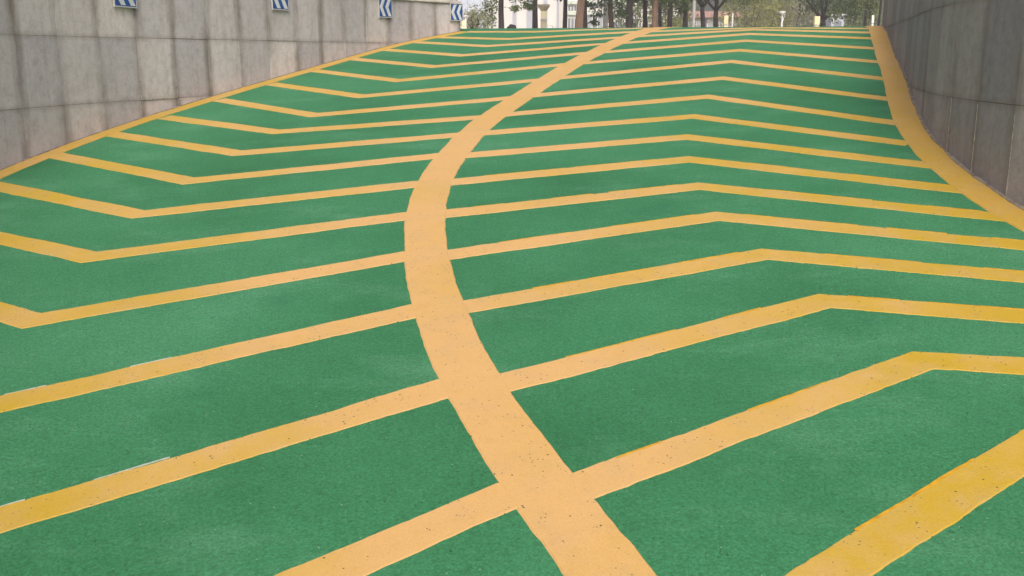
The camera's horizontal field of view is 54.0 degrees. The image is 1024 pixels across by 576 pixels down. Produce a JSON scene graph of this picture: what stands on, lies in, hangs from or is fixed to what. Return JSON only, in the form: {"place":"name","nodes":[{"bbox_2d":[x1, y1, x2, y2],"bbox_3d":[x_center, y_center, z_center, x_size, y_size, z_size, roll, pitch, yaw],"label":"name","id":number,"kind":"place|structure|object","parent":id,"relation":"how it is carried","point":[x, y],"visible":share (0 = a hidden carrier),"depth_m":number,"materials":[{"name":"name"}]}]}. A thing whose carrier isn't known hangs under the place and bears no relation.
{"place":"outdoors","nodes":[
{"label":"outdoors","id":0,"kind":"place"},
{"bbox_2d":[0,26,1023,575],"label":"ramp","id":1,"kind":"structure","parent":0,"point":[610,302],"depth_m":4.96,"materials":[{"name":"green paint"}]},
{"bbox_2d":[0,0,460,168],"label":"retaining wall","id":2,"kind":"structure","parent":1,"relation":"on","point":[71,70],"depth_m":10.21,"materials":[{"name":"grey concrete"}]},
{"bbox_2d":[113,0,136,7],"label":"chevron sign","id":3,"kind":"object","parent":2,"relation":"attached to","point":[126,3],"visible":1,"depth_m":9.78,"materials":[{"name":"metal"}]},
{"bbox_2d":[271,0,288,10],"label":"chevron sign","id":4,"kind":"object","parent":2,"relation":"attached to","point":[279,4],"visible":1,"depth_m":12.13,"materials":[{"name":"metal"}]},
{"bbox_2d":[378,0,391,17],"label":"chevron sign","id":5,"kind":"object","parent":2,"relation":"attached to","point":[384,8],"visible":1,"depth_m":14.31,"materials":[{"name":"metal"}]},
{"bbox_2d":[450,3,462,20],"bbox_3d":[-0.871,-4.296,15.657,0.032,0.263,0.280,11,17,39],"label":"chevron sign","id":6,"kind":"object","parent":2,"relation":"attached to","point":[456,11],"visible":1,"depth_m":15.64,"materials":[{"name":"metal"}]},
{"bbox_2d":[882,0,1023,205],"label":"retaining wall","id":7,"kind":"structure","parent":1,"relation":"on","point":[962,62],"depth_m":7.27,"materials":[{"name":"concrete"}]},
{"bbox_2d":[486,0,562,27],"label":"white building","id":8,"kind":"structure","parent":0,"point":[522,18],"depth_m":120.67,"materials":[{"name":"paint"}]},
{"bbox_2d":[538,4,549,27],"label":"lantern pier","id":9,"kind":"structure","parent":0,"point":[543,8],"depth_m":53.94,"materials":[{"name":"beige stone"}]},
{"bbox_2d":[567,0,676,27],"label":"office building","id":10,"kind":"structure","parent":0,"point":[571,12],"depth_m":117.80,"materials":[{"name":"white paint"}]},
{"bbox_2d":[568,18,575,27],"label":"window","id":11,"kind":"structure","parent":10,"relation":"in","point":[571,21],"depth_m":117.92,"materials":[{"name":"white glass"}]},
{"bbox_2d":[568,5,576,11],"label":"window","id":12,"kind":"structure","parent":10,"relation":"in","point":[571,8],"depth_m":117.54,"materials":[{"name":"white glass"}]},
{"bbox_2d":[587,15,602,27],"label":"window","id":13,"kind":"structure","parent":10,"relation":"in","point":[600,20],"depth_m":117.86,"materials":[{"name":"white paint"}]},
{"bbox_2d":[455,0,883,26],"label":"sky","id":14,"kind":"structure","parent":0,"point":[707,6],"materials":[{"name":"white"}]},
{"bbox_2d":[826,14,846,25],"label":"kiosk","id":15,"kind":"object","parent":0,"point":[841,22],"visible":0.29,"depth_m":79.27,"materials":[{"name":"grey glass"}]},
{"bbox_2d":[833,20,841,25],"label":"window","id":16,"kind":"structure","parent":15,"relation":"in","point":[840,21],"depth_m":79.26,"materials":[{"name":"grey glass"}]},
{"label":"ground","id":17,"kind":"structure","parent":0,"visible":0},
{"bbox_2d":[458,0,485,28],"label":"pale building","id":18,"kind":"structure","parent":17,"relation":"on","point":[470,2],"depth_m":113.71,"materials":[{"name":"white"}]},
{"bbox_2d":[460,2,493,28],"bbox_3d":[-1.199,-8.543,32.894,1.364,1.584,1.773,0,13,0],"label":"shrub","id":19,"kind":"object","parent":17,"relation":"on","point":[471,20],"visible":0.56,"depth_m":32.77,"materials":[{"name":"green plant"}]},
{"bbox_2d":[481,0,536,27],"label":"tree","id":20,"kind":"object","parent":17,"relation":"on","point":[528,6],"visible":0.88,"depth_m":52.90,"materials":[{"name":"green plant"}]},
{"bbox_2d":[532,0,537,27],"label":"tree","id":21,"kind":"object","parent":17,"relation":"on","point":[535,17],"visible":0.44,"depth_m":54.95,"materials":[{"name":"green plant"}]},
{"bbox_2d":[557,0,573,27],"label":"tree","id":22,"kind":"object","parent":17,"relation":"on","point":[564,13],"visible":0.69,"depth_m":55.91,"materials":[{"name":"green plant"}]},
{"bbox_2d":[575,0,584,27],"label":"tree","id":23,"kind":"object","parent":17,"relation":"on","point":[579,20],"visible":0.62,"depth_m":50.08,"materials":[{"name":"brown plant"}]},
{"bbox_2d":[570,0,612,27],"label":"tree","id":24,"kind":"object","parent":17,"relation":"on","point":[593,22],"visible":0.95,"depth_m":54.08,"materials":[{"name":"green plant"}]},
{"bbox_2d":[603,0,607,27],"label":"lamp post","id":25,"kind":"object","parent":17,"relation":"on","point":[605,21],"visible":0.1,"depth_m":55.92,"materials":[{"name":"grey metal"}]},
{"bbox_2d":[608,0,613,27],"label":"tree","id":26,"kind":"object","parent":17,"relation":"on","point":[611,20],"visible":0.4,"depth_m":54.97,"materials":[{"name":"brown plant"}]},
{"bbox_2d":[605,0,652,27],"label":"tree","id":27,"kind":"object","parent":17,"relation":"on","point":[628,6],"visible":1,"depth_m":51.94,"materials":[{"name":"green plant"}]},
{"bbox_2d":[615,0,651,27],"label":"tree","id":28,"kind":"object","parent":17,"relation":"on","point":[645,5],"visible":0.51,"depth_m":57.85,"materials":[{"name":"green plant"}]},
{"bbox_2d":[602,0,673,27],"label":"tree","id":29,"kind":"object","parent":17,"relation":"on","point":[619,20],"visible":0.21,"depth_m":91.05,"materials":[{"name":"green plant"}]},
{"bbox_2d":[625,0,687,26],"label":"tree","id":30,"kind":"object","parent":17,"relation":"on","point":[656,4],"visible":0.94,"depth_m":51.05,"materials":[{"name":"brown plant"}]},
{"bbox_2d":[642,0,678,26],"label":"tree","id":31,"kind":"object","parent":17,"relation":"on","point":[660,17],"visible":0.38,"depth_m":59.83,"materials":[{"name":"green plant"}]},
{"bbox_2d":[650,0,692,26],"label":"tree","id":32,"kind":"object","parent":17,"relation":"on","point":[670,15],"visible":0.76,"depth_m":54.04,"materials":[{"name":"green plant"}]},
{"bbox_2d":[633,0,712,27],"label":"tree","id":33,"kind":"object","parent":17,"relation":"on","point":[678,22],"visible":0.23,"depth_m":86.96,"materials":[{"name":"green plant"}]},
{"bbox_2d":[666,0,691,26],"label":"tree","id":34,"kind":"object","parent":17,"relation":"on","point":[685,22],"visible":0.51,"depth_m":54.98,"materials":[{"name":"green plant"}]},
{"bbox_2d":[692,0,695,26],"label":"lamp post","id":35,"kind":"object","parent":17,"relation":"on","point":[693,12],"visible":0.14,"depth_m":57.84,"materials":[{"name":"white metal"}]},
{"bbox_2d":[666,11,743,26],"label":"shop","id":36,"kind":"structure","parent":17,"relation":"on","point":[708,15],"depth_m":108.21,"materials":[{"name":"white paint"}]},
{"bbox_2d":[696,19,700,26],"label":"window","id":37,"kind":"structure","parent":36,"relation":"in","point":[699,22],"depth_m":108.29,"materials":[{"name":"white paint"}]},
{"bbox_2d":[707,19,712,26],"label":"window","id":38,"kind":"structure","parent":36,"relation":"in","point":[709,24],"depth_m":108.29,"materials":[{"name":"white paint"}]},
{"bbox_2d":[690,0,725,26],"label":"tree","id":39,"kind":"object","parent":17,"relation":"on","point":[702,4],"visible":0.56,"depth_m":59.74,"materials":[{"name":"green plant"}]},
{"bbox_2d":[723,16,727,26],"bbox_3d":[11.928,-14.359,56.209,0.240,1.687,0.240,0,13,0],"label":"lamp bollard","id":40,"kind":"object","parent":17,"relation":"on","point":[725,21],"visible":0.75,"depth_m":55.98,"materials":[{"name":"metal"}]},
{"bbox_2d":[708,0,768,26],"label":"tree","id":41,"kind":"object","parent":17,"relation":"on","point":[716,8],"visible":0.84,"depth_m":61.72,"materials":[{"name":"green plant"}]},
{"bbox_2d":[706,0,791,26],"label":"shrub","id":42,"kind":"object","parent":17,"relation":"on","point":[745,18],"visible":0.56,"depth_m":88.16,"materials":[{"name":"green plant"}]},
{"bbox_2d":[731,0,804,26],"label":"shrub","id":43,"kind":"object","parent":17,"relation":"on","point":[787,20],"visible":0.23,"depth_m":91.69,"materials":[{"name":"green plant"}]},
{"bbox_2d":[779,11,785,26],"bbox_3d":[15.591,-14.973,58.119,0.379,2.018,0.370,0,13,0],"label":"garden lamp","id":44,"kind":"object","parent":17,"relation":"on","point":[782,13],"visible":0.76,"depth_m":57.92,"materials":[{"name":"white metal"}]},
{"bbox_2d":[761,0,842,26],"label":"shrub","id":45,"kind":"object","parent":17,"relation":"on","point":[806,19],"visible":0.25,"depth_m":93.69,"materials":[{"name":"green plant"}]},
{"bbox_2d":[777,0,834,26],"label":"shrub","id":46,"kind":"object","parent":17,"relation":"on","point":[804,13],"visible":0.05,"depth_m":100.57,"materials":[{"name":"green plant"}]},
{"bbox_2d":[813,16,819,25],"bbox_3d":[17.000,-14.341,56.213,0.296,1.651,0.296,0,13,0],"label":"lamp bollard","id":47,"kind":"object","parent":17,"relation":"on","point":[816,20],"visible":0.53,"depth_m":55.96,"materials":[{"name":"metal"}]},
{"bbox_2d":[791,0,864,25],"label":"tree","id":48,"kind":"object","parent":17,"relation":"on","point":[823,17],"visible":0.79,"depth_m":63.56,"materials":[{"name":"green plant"}]},
{"bbox_2d":[810,0,877,26],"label":"tree","id":49,"kind":"object","parent":17,"relation":"on","point":[848,15],"visible":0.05,"depth_m":95.40,"materials":[{"name":"green plant"}]},
{"bbox_2d":[824,0,878,25],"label":"tree","id":50,"kind":"object","parent":17,"relation":"on","point":[867,6],"visible":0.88,"depth_m":57.79,"materials":[{"name":"green plant"}]},
{"bbox_2d":[837,0,883,25],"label":"tree","id":51,"kind":"object","parent":17,"relation":"on","point":[862,21],"visible":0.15,"depth_m":90.25,"materials":[{"name":"green plant"}]},
{"bbox_2d":[877,0,882,25],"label":"dark pole","id":52,"kind":"object","parent":17,"relation":"on","point":[879,15],"visible":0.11,"depth_m":23.14,"materials":[{"name":"grey metal"}]}
]}

